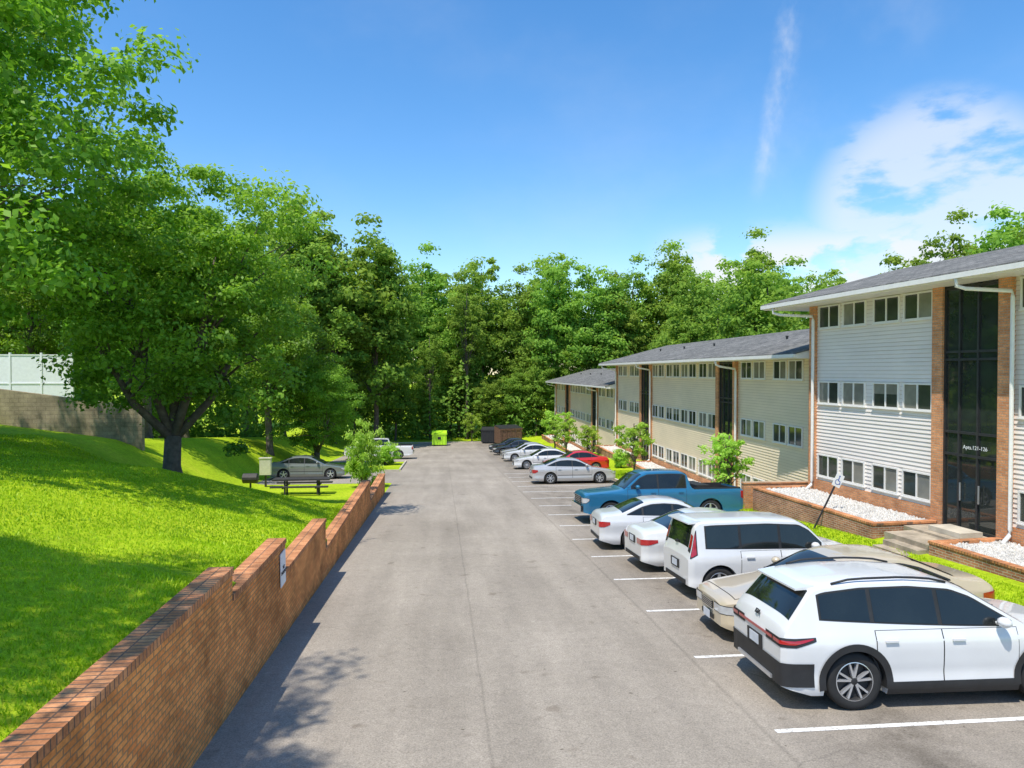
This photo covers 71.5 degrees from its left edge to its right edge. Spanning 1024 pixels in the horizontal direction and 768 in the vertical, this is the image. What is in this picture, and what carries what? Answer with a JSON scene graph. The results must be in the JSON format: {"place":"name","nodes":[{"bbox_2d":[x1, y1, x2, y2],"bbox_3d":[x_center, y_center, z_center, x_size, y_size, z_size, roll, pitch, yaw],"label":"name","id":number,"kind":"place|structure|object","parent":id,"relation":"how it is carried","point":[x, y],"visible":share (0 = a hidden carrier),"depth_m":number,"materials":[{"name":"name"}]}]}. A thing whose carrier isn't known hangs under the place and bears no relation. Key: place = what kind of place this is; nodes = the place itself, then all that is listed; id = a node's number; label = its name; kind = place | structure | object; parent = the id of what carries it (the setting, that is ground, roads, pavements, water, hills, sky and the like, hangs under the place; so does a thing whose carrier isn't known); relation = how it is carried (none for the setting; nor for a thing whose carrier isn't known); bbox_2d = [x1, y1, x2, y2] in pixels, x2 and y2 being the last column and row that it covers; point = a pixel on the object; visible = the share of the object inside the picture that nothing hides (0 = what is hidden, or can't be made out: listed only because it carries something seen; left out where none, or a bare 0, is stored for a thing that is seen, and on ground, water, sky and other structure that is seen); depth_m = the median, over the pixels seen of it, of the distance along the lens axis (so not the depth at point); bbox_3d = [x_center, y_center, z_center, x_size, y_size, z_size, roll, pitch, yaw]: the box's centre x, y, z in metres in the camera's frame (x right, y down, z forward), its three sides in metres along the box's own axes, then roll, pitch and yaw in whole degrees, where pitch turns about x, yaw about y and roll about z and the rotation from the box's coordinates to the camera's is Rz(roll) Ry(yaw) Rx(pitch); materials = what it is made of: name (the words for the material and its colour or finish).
{"place":"outdoors","nodes":[
{"label":"outdoors","id":0,"kind":"place"},
{"bbox_2d":[329,443,417,462],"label":"side road","id":1,"kind":"structure","parent":0,"point":[345,457],"depth_m":64.09,"materials":[{"name":"grey asphalt"}]},
{"bbox_2d":[343,438,414,458],"bbox_3d":[-11.895,5.774,63.794,6.200,1.879,2.341,0,-2,-6],"label":"parked car","id":2,"kind":"object","parent":1,"relation":"on","point":[406,449],"visible":0.28,"depth_m":63.06,"materials":[{"name":"white paint"}]},
{"bbox_2d":[0,375,1023,741],"bbox_3d":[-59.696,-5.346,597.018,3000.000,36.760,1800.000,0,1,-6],"label":"ground","id":3,"kind":"structure","parent":0,"point":[206,457],"depth_m":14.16,"materials":[{"name":"green plant"}]},
{"bbox_2d":[0,353,73,397],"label":"white fence","id":4,"kind":"object","parent":3,"relation":"on","point":[21,372],"visible":0.4,"depth_m":38.59,"materials":[{"name":"white plastic"}]},
{"bbox_2d":[0,174,94,387],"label":"shade tree","id":5,"kind":"object","parent":3,"relation":"on","point":[31,340],"visible":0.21,"depth_m":46.15,"materials":[{"name":"green plant"}]},
{"bbox_2d":[0,389,144,450],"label":"retaining wall","id":6,"kind":"structure","parent":3,"relation":"on","point":[31,410],"depth_m":34.09,"materials":[{"name":"concrete"}]},
{"bbox_2d":[0,3,149,228],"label":"maple tree","id":7,"kind":"object","parent":3,"relation":"on","point":[41,35],"visible":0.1,"depth_m":25.77,"materials":[{"name":"green plant"}]},
{"bbox_2d":[0,0,200,332],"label":"maple tree","id":8,"kind":"object","parent":3,"relation":"on","point":[27,141],"visible":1,"depth_m":17.61,"materials":[{"name":"green plant"}]},
{"bbox_2d":[40,159,226,437],"bbox_3d":[-20.614,-4.624,39.870,10.277,16.132,9.816,1,1,37],"label":"shade tree","id":9,"kind":"object","parent":3,"relation":"on","point":[148,431],"depth_m":39.61,"materials":[{"name":"green plant"}]},
{"bbox_2d":[0,128,351,472],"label":"shade tree","id":10,"kind":"object","parent":3,"relation":"on","point":[176,304],"visible":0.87,"depth_m":24.39,"materials":[{"name":"green plant"}]},
{"bbox_2d":[0,473,384,767],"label":"brick wall","id":11,"kind":"structure","parent":3,"relation":"on","point":[167,684],"depth_m":8.06,"materials":[{"name":"brown brick"}]},
{"bbox_2d":[259,457,271,486],"bbox_3d":[-13.691,4.914,39.522,0.660,1.650,0.360,0,1,-6],"label":"sign","id":12,"kind":"object","parent":3,"relation":"on","point":[265,466],"visible":1,"depth_m":39.38,"materials":[{"name":"metal"}]},
{"bbox_2d":[219,233,353,455],"bbox_3d":[-18.128,-2.923,52.417,10.332,16.981,10.818,0,1,27],"label":"shade tree","id":13,"kind":"object","parent":3,"relation":"on","point":[295,347],"visible":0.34,"depth_m":52.03,"materials":[{"name":"green plant"}]},
{"bbox_2d":[44,347,558,440],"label":"undergrowth","id":14,"kind":"object","parent":3,"relation":"on","point":[415,428],"visible":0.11,"depth_m":95.42,"materials":[{"name":"green plant"}]},
{"bbox_2d":[270,477,332,494],"bbox_3d":[-10.627,5.258,36.015,2.800,0.980,1.780,0,1,-6],"label":"picnic table","id":15,"kind":"object","parent":3,"relation":"on","point":[318,481],"visible":0.84,"depth_m":35.79,"materials":[{"name":"wood"}]},
{"bbox_2d":[246,187,363,436],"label":"woodland tree","id":16,"kind":"object","parent":3,"relation":"on","point":[294,254],"visible":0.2,"depth_m":76.38,"materials":[{"name":"green plant"}]},
{"bbox_2d":[259,352,367,457],"bbox_3d":[-15.569,2.073,55.420,8.051,9.250,8.703,-1,1,-30],"label":"shade tree","id":17,"kind":"object","parent":3,"relation":"on","point":[310,417],"visible":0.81,"depth_m":53.88,"materials":[{"name":"green plant"}]},
{"bbox_2d":[255,471,399,484],"bbox_3d":[-11.483,5.961,45.289,8.138,0.476,8.200,0,1,-6],"label":"parking area","id":18,"kind":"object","parent":3,"relation":"on","point":[390,477],"visible":0.4,"depth_m":43.44,"materials":[{"name":"asphalt"}]},
{"bbox_2d":[267,455,348,478],"bbox_3d":[-12.814,5.220,44.884,4.868,1.458,2.199,0,-2,-6],"label":"parked car","id":19,"kind":"object","parent":18,"relation":"on","point":[304,466],"visible":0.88,"depth_m":44.04,"materials":[{"name":"grey paint"}]},
{"bbox_2d":[265,198,417,443],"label":"woodland tree","id":20,"kind":"object","parent":3,"relation":"on","point":[366,332],"visible":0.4,"depth_m":81.18,"materials":[{"name":"green plant"}]},
{"bbox_2d":[337,351,385,441],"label":"woodland tree","id":21,"kind":"object","parent":3,"relation":"on","point":[370,408],"visible":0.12,"depth_m":90.93,"materials":[{"name":"green plant"}]},
{"bbox_2d":[342,418,384,486],"bbox_3d":[-8.170,4.121,39.094,2.298,4.529,2.136,1,1,38],"label":"bush","id":22,"kind":"object","parent":3,"relation":"on","point":[360,450],"visible":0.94,"depth_m":38.77,"materials":[{"name":"green plant"}]},
{"bbox_2d":[328,226,433,437],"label":"woodland tree","id":23,"kind":"object","parent":3,"relation":"on","point":[389,310],"visible":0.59,"depth_m":84.39,"materials":[{"name":"green plant"}]},
{"bbox_2d":[372,441,401,464],"bbox_3d":[-10.061,5.634,56.461,2.814,2.238,2.615,0,1,-19],"label":"bush","id":24,"kind":"object","parent":3,"relation":"on","point":[386,450],"visible":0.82,"depth_m":56.10,"materials":[{"name":"green plant"}]},
{"bbox_2d":[369,359,422,440],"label":"woodland tree","id":25,"kind":"object","parent":3,"relation":"on","point":[402,392],"visible":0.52,"depth_m":93.50,"materials":[{"name":"green plant"}]},
{"bbox_2d":[392,239,464,433],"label":"woodland tree","id":26,"kind":"object","parent":3,"relation":"on","point":[430,302],"visible":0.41,"depth_m":104.05,"materials":[{"name":"green plant"}]},
{"bbox_2d":[410,380,446,438],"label":"woodland tree","id":27,"kind":"object","parent":3,"relation":"on","point":[423,402],"visible":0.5,"depth_m":96.78,"materials":[{"name":"green plant"}]},
{"bbox_2d":[414,322,443,438],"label":"woodland tree","id":28,"kind":"object","parent":3,"relation":"on","point":[434,348],"visible":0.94,"depth_m":95.50,"materials":[{"name":"green plant"}]},
{"bbox_2d":[414,290,487,435],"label":"woodland tree","id":29,"kind":"object","parent":3,"relation":"on","point":[446,335],"visible":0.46,"depth_m":99.41,"materials":[{"name":"green plant"}]},
{"bbox_2d":[430,351,488,436],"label":"woodland tree","id":30,"kind":"object","parent":3,"relation":"on","point":[442,366],"visible":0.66,"depth_m":98.41,"materials":[{"name":"green plant"}]},
{"bbox_2d":[417,270,511,407],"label":"woodland tree","id":31,"kind":"object","parent":3,"relation":"on","point":[456,284],"visible":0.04,"depth_m":113.32,"materials":[{"name":"green plant"}]},
{"bbox_2d":[446,271,490,438],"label":"woodland tree","id":32,"kind":"object","parent":3,"relation":"on","point":[456,302],"visible":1,"depth_m":96.40,"materials":[{"name":"green plant"}]},
{"bbox_2d":[460,412,483,440],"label":"young tree","id":33,"kind":"object","parent":3,"relation":"on","point":[470,426],"visible":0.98,"depth_m":92.23,"materials":[{"name":"green plant"}]},
{"bbox_2d":[443,256,527,421],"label":"woodland tree","id":34,"kind":"object","parent":3,"relation":"on","point":[477,280],"visible":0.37,"depth_m":103.33,"materials":[{"name":"green plant"}]},
{"bbox_2d":[468,378,508,426],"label":"woodland tree","id":35,"kind":"object","parent":3,"relation":"on","point":[492,393],"visible":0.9,"depth_m":95.87,"materials":[{"name":"green plant"}]},
{"bbox_2d":[494,372,535,425],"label":"woodland tree","id":36,"kind":"object","parent":3,"relation":"on","point":[513,393],"visible":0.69,"depth_m":97.25,"materials":[{"name":"green plant"}]},
{"bbox_2d":[485,262,554,418],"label":"woodland tree","id":37,"kind":"object","parent":3,"relation":"on","point":[518,317],"visible":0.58,"depth_m":102.58,"materials":[{"name":"green plant"}]},
{"bbox_2d":[510,357,557,435],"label":"woodland tree","id":38,"kind":"object","parent":3,"relation":"on","point":[539,397],"visible":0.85,"depth_m":97.02,"materials":[{"name":"green plant"}]},
{"bbox_2d":[523,252,584,411],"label":"woodland tree","id":39,"kind":"object","parent":3,"relation":"on","point":[535,281],"visible":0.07,"depth_m":121.27,"materials":[{"name":"green plant"}]},
{"bbox_2d":[540,410,572,447],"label":"young tree","id":40,"kind":"object","parent":3,"relation":"on","point":[551,416],"visible":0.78,"depth_m":70.55,"materials":[{"name":"green plant"}]},
{"bbox_2d":[514,256,608,398],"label":"woodland tree","id":41,"kind":"object","parent":3,"relation":"on","point":[549,314],"visible":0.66,"depth_m":99.85,"materials":[{"name":"green plant"}]},
{"bbox_2d":[550,418,580,452],"bbox_3d":[4.752,4.953,63.015,2.824,3.845,2.732,0,1,9],"label":"young tree","id":42,"kind":"object","parent":3,"relation":"on","point":[569,425],"visible":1,"depth_m":62.79,"materials":[{"name":"green plant"}]},
{"bbox_2d":[544,350,588,405],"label":"woodland tree","id":43,"kind":"object","parent":3,"relation":"on","point":[566,370],"visible":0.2,"depth_m":98.36,"materials":[{"name":"green plant"}]},
{"bbox_2d":[545,368,615,452],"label":"apartment building","id":44,"kind":"structure","parent":3,"relation":"on","point":[586,397],"depth_m":72.07,"materials":[{"name":"beige"}]},
{"bbox_2d":[575,425,602,450],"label":"young tree","id":45,"kind":"object","parent":3,"relation":"on","point":[582,435],"visible":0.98,"depth_m":56.74,"materials":[{"name":"green plant"}]},
{"bbox_2d":[545,262,637,374],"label":"woodland tree","id":46,"kind":"object","parent":3,"relation":"on","point":[591,299],"visible":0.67,"depth_m":99.08,"materials":[{"name":"green plant"}]},
{"bbox_2d":[595,445,638,459],"bbox_3d":[8.142,5.883,56.045,1.774,1.477,7.140,0,1,-6],"label":"planter bed","id":47,"kind":"object","parent":3,"relation":"on","point":[605,450],"visible":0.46,"depth_m":56.87,"materials":[{"name":"brick"}]},
{"bbox_2d":[587,270,651,368],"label":"woodland tree","id":48,"kind":"object","parent":3,"relation":"on","point":[629,325],"visible":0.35,"depth_m":101.00,"materials":[{"name":"green plant"}]},
{"bbox_2d":[611,422,656,469],"bbox_3d":[7.289,4.117,42.644,2.716,3.697,2.627,0,1,9],"label":"young tree","id":49,"kind":"object","parent":3,"relation":"on","point":[633,434],"visible":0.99,"depth_m":42.40,"materials":[{"name":"green plant"}]},
{"bbox_2d":[617,251,658,346],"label":"woodland tree","id":50,"kind":"object","parent":3,"relation":"on","point":[639,283],"visible":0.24,"depth_m":105.74,"materials":[{"name":"green plant"}]},
{"bbox_2d":[622,240,715,354],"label":"woodland tree","id":51,"kind":"object","parent":3,"relation":"on","point":[665,281],"visible":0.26,"depth_m":104.62,"materials":[{"name":"green plant"}]},
{"bbox_2d":[647,265,732,349],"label":"woodland tree","id":52,"kind":"object","parent":3,"relation":"on","point":[692,304],"visible":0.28,"depth_m":86.80,"materials":[{"name":"green plant"}]},
{"bbox_2d":[598,329,808,488],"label":"apartment building","id":53,"kind":"structure","parent":3,"relation":"on","point":[683,401],"depth_m":37.58,"materials":[{"name":"beige"}]},
{"bbox_2d":[752,420,764,440],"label":"window","id":54,"kind":"structure","parent":53,"relation":"in","point":[758,426],"depth_m":32.90,"materials":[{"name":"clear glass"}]},
{"bbox_2d":[752,361,765,379],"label":"window","id":55,"kind":"structure","parent":53,"relation":"in","point":[759,368],"depth_m":32.88,"materials":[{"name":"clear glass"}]},
{"bbox_2d":[772,423,786,444],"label":"window","id":56,"kind":"structure","parent":53,"relation":"in","point":[779,436],"depth_m":30.89,"materials":[{"name":"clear glass"}]},
{"bbox_2d":[772,360,786,380],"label":"window","id":57,"kind":"structure","parent":53,"relation":"in","point":[780,366],"depth_m":30.86,"materials":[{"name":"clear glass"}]},
{"bbox_2d":[787,425,802,448],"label":"window","id":58,"kind":"structure","parent":53,"relation":"in","point":[795,434],"depth_m":29.54,"materials":[{"name":"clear glass"}]},
{"bbox_2d":[787,360,803,380],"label":"window","id":59,"kind":"structure","parent":53,"relation":"in","point":[795,367],"depth_m":29.50,"materials":[{"name":"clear glass"}]},
{"bbox_2d":[675,302,733,343],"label":"woodland tree","id":60,"kind":"object","parent":3,"relation":"on","point":[686,339],"visible":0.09,"depth_m":81.22,"materials":[{"name":"green plant"}]},
{"bbox_2d":[696,433,754,484],"bbox_3d":[8.735,3.716,29.095,2.417,3.401,2.498,0,1,21],"label":"young tree","id":61,"kind":"object","parent":3,"relation":"on","point":[729,452],"visible":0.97,"depth_m":28.90,"materials":[{"name":"green plant"}]},
{"bbox_2d":[708,271,789,337],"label":"woodland tree","id":62,"kind":"object","parent":3,"relation":"on","point":[715,297],"visible":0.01,"depth_m":101.66,"materials":[{"name":"green plant"}]},
{"bbox_2d":[696,254,827,337],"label":"woodland tree","id":63,"kind":"object","parent":3,"relation":"on","point":[754,298],"visible":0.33,"depth_m":67.19,"materials":[{"name":"green plant"}]},
{"bbox_2d":[731,226,806,317],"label":"woodland tree","id":64,"kind":"object","parent":3,"relation":"on","point":[760,256],"visible":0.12,"depth_m":122.03,"materials":[{"name":"green plant"}]},
{"bbox_2d":[741,481,807,508],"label":"garden wall","id":65,"kind":"structure","parent":3,"relation":"on","point":[747,486],"depth_m":27.40,"materials":[{"name":"brick"}]},
{"bbox_2d":[794,268,846,326],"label":"woodland tree","id":66,"kind":"object","parent":3,"relation":"on","point":[833,273],"visible":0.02,"depth_m":75.85,"materials":[{"name":"green plant"}]},
{"bbox_2d":[752,485,936,538],"bbox_3d":[10.761,4.724,23.780,2.191,1.649,6.640,0,1,-11],"label":"planter bed","id":67,"kind":"object","parent":3,"relation":"on","point":[840,513],"visible":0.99,"depth_m":23.02,"materials":[{"name":"brick"}]},
{"bbox_2d":[760,245,1023,546],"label":"apartment building","id":68,"kind":"structure","parent":3,"relation":"on","point":[916,391],"depth_m":21.31,"materials":[{"name":"grey"}]},
{"bbox_2d":[817,453,838,479],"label":"window","id":69,"kind":"structure","parent":68,"relation":"in","point":[827,465],"depth_m":25.89,"materials":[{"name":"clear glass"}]},
{"bbox_2d":[817,381,839,405],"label":"window","id":70,"kind":"structure","parent":68,"relation":"in","point":[828,391],"depth_m":25.81,"materials":[{"name":"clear glass"}]},
{"bbox_2d":[817,304,840,329],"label":"window","id":71,"kind":"structure","parent":68,"relation":"in","point":[829,315],"depth_m":25.78,"materials":[{"name":"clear glass"}]},
{"bbox_2d":[841,458,865,487],"bbox_3d":[11.757,3.048,24.537,0.070,0.865,1.260,0,1,-11],"label":"window","id":72,"kind":"structure","parent":68,"relation":"in","point":[853,471],"depth_m":24.51,"materials":[{"name":"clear glass"}]},
{"bbox_2d":[841,382,865,407],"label":"window","id":73,"kind":"structure","parent":68,"relation":"in","point":[853,393],"depth_m":24.46,"materials":[{"name":"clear glass"}]},
{"bbox_2d":[841,300,866,327],"bbox_3d":[11.757,-2.402,24.445,0.070,0.865,1.260,0,1,-11],"label":"window","id":74,"kind":"structure","parent":68,"relation":"in","point":[854,314],"depth_m":24.42,"materials":[{"name":"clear glass"}]},
{"bbox_2d":[870,463,898,495],"bbox_3d":[12.048,3.074,22.995,0.070,0.865,1.260,0,1,-11],"label":"window","id":75,"kind":"structure","parent":68,"relation":"in","point":[885,479],"depth_m":22.98,"materials":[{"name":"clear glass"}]},
{"bbox_2d":[871,382,899,409],"bbox_3d":[12.048,0.384,22.949,0.070,0.865,1.260,0,1,-11],"label":"window","id":76,"kind":"structure","parent":68,"relation":"in","point":[885,395],"depth_m":22.92,"materials":[{"name":"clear glass"}]},
{"bbox_2d":[872,295,900,324],"bbox_3d":[12.048,-2.376,22.902,0.070,0.865,1.260,0,1,-11],"label":"window","id":77,"kind":"structure","parent":68,"relation":"in","point":[886,310],"depth_m":22.87,"materials":[{"name":"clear glass"}]},
{"bbox_2d":[900,469,930,502],"bbox_3d":[12.305,3.097,21.639,0.070,0.865,1.260,0,1,-11],"label":"window","id":78,"kind":"structure","parent":68,"relation":"in","point":[915,485],"depth_m":21.62,"materials":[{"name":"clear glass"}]},
{"bbox_2d":[901,383,931,412],"bbox_3d":[12.305,0.407,21.594,0.070,0.865,1.260,0,1,-11],"label":"window","id":79,"kind":"structure","parent":68,"relation":"in","point":[916,397],"depth_m":21.61,"materials":[{"name":"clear glass"}]},
{"bbox_2d":[902,290,931,321],"bbox_3d":[12.305,-2.353,21.547,0.070,0.865,1.260,0,1,-11],"label":"window","id":80,"kind":"structure","parent":68,"relation":"in","point":[917,306],"depth_m":21.55,"materials":[{"name":"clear glass"}]},
{"bbox_2d":[1016,490,1023,525],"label":"window","id":81,"kind":"structure","parent":68,"relation":"in","point":[1020,503],"depth_m":18.14,"materials":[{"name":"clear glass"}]},
{"bbox_2d":[879,250,956,273],"bbox_3d":[28.331,-1.711,48.952,10.031,14.579,9.644,0,1,10],"label":"woodland tree","id":82,"kind":"object","parent":3,"relation":"on","point":[894,260],"visible":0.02,"depth_m":47.62,"materials":[{"name":"green plant"}]},
{"bbox_2d":[872,524,985,555],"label":"entrance steps","id":83,"kind":"structure","parent":3,"relation":"on","point":[913,539],"depth_m":19.20,"materials":[{"name":"concrete"}]},
{"bbox_2d":[918,206,979,262],"bbox_3d":[36.618,-4.789,58.786,8.041,19.537,9.774,-1,1,-28],"label":"woodland tree","id":84,"kind":"object","parent":3,"relation":"on","point":[960,216],"visible":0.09,"depth_m":58.20,"materials":[{"name":"green plant"}]},
{"bbox_2d":[928,537,1023,582],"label":"planter bed","id":85,"kind":"object","parent":3,"relation":"on","point":[993,555],"visible":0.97,"depth_m":17.27,"materials":[{"name":"brick"}]},
{"bbox_2d":[964,200,1023,253],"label":"woodland tree","id":86,"kind":"object","parent":3,"relation":"on","point":[997,238],"visible":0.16,"depth_m":48.28,"materials":[{"name":"green plant"}]},
{"bbox_2d":[0,0,1023,374],"label":"sky","id":87,"kind":"structure","parent":0,"point":[600,133],"materials":[{"name":"blue"}]},
{"bbox_2d":[192,442,1023,767],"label":"road","id":88,"kind":"structure","parent":0,"point":[470,606],"depth_m":11.02,"materials":[{"name":"grey asphalt"}]},
{"bbox_2d":[431,430,446,445],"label":"dumpster","id":89,"kind":"object","parent":88,"relation":"on","point":[439,437],"visible":1,"depth_m":86.50,"materials":[{"name":"paint"}]},
{"bbox_2d":[494,424,522,442],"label":"dumpster","id":90,"kind":"object","parent":88,"relation":"on","point":[502,433],"visible":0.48,"depth_m":88.63,"materials":[{"name":"brown metal"}]},
{"bbox_2d":[502,443,555,459],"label":"parked car","id":91,"kind":"object","parent":88,"relation":"on","point":[526,449],"visible":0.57,"depth_m":59.24,"materials":[{"name":"paint"}]},
{"bbox_2d":[512,448,565,468],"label":"parked car","id":92,"kind":"object","parent":88,"relation":"on","point":[535,457],"visible":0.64,"depth_m":50.96,"materials":[{"name":"white paint"}]},
{"bbox_2d":[529,457,615,483],"bbox_3d":[3.475,4.979,41.282,4.868,1.458,2.199,0,-2,-6],"label":"parked car","id":93,"kind":"object","parent":88,"relation":"on","point":[552,471],"visible":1,"depth_m":40.43,"materials":[{"name":"silver paint"}]},
{"bbox_2d":[542,450,608,467],"bbox_3d":[4.349,5.289,49.014,4.468,1.458,2.199,0,-2,-6],"label":"parked car","id":94,"kind":"object","parent":88,"relation":"on","point":[590,458],"visible":0.48,"depth_m":48.30,"materials":[{"name":"red paint"}]},
{"bbox_2d":[590,495,693,545],"bbox_3d":[4.819,4.178,21.803,4.668,1.458,2.199,0,-2,-4],"label":"parked car","id":95,"kind":"object","parent":88,"relation":"on","point":[609,524],"visible":0.35,"depth_m":20.99,"materials":[{"name":"paint"}]},
{"bbox_2d":[571,468,744,513],"bbox_3d":[5.457,4.171,26.905,6.200,1.878,2.341,0,-2,-7],"label":"pickup truck","id":96,"kind":"object","parent":88,"relation":"on","point":[676,484],"visible":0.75,"depth_m":26.10,"materials":[{"name":"blue paint"}]},
{"bbox_2d":[624,507,723,565],"bbox_3d":[5.504,4.058,18.955,4.768,1.458,2.199,0,-2,-7],"label":"parked car","id":97,"kind":"object","parent":88,"relation":"on","point":[645,542],"visible":0.2,"depth_m":18.23,"materials":[{"name":"white paint"}]},
{"bbox_2d":[664,511,841,587],"bbox_3d":[5.672,3.821,16.261,4.068,1.710,2.171,0,-2,-7],"label":"parked car","id":98,"kind":"object","parent":88,"relation":"on","point":[700,547],"visible":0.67,"depth_m":15.42,"materials":[{"name":"white paint"}]},
{"bbox_2d":[696,544,994,630],"bbox_3d":[6.105,3.825,13.332,5.068,1.458,2.199,0,-2,-5],"label":"parked car","id":99,"kind":"object","parent":88,"relation":"on","point":[718,599],"visible":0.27,"depth_m":12.96,"materials":[{"name":"beige paint"}]},
{"bbox_2d":[733,556,1023,709],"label":"parked car","id":100,"kind":"object","parent":88,"relation":"on","point":[853,634],"visible":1,"depth_m":9.72,"materials":[{"name":"white paint"}]},
{"bbox_2d":[774,717,1023,732],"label":"parking line","id":101,"kind":"object","parent":88,"relation":"on","point":[897,724],"visible":1,"depth_m":9.16,"materials":[{"name":"paint"}]},
{"bbox_2d":[615,470,1023,604],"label":"grass","id":102,"kind":"structure","parent":0,"point":[620,474],"depth_m":18.56,"materials":[{"name":"green plant"}]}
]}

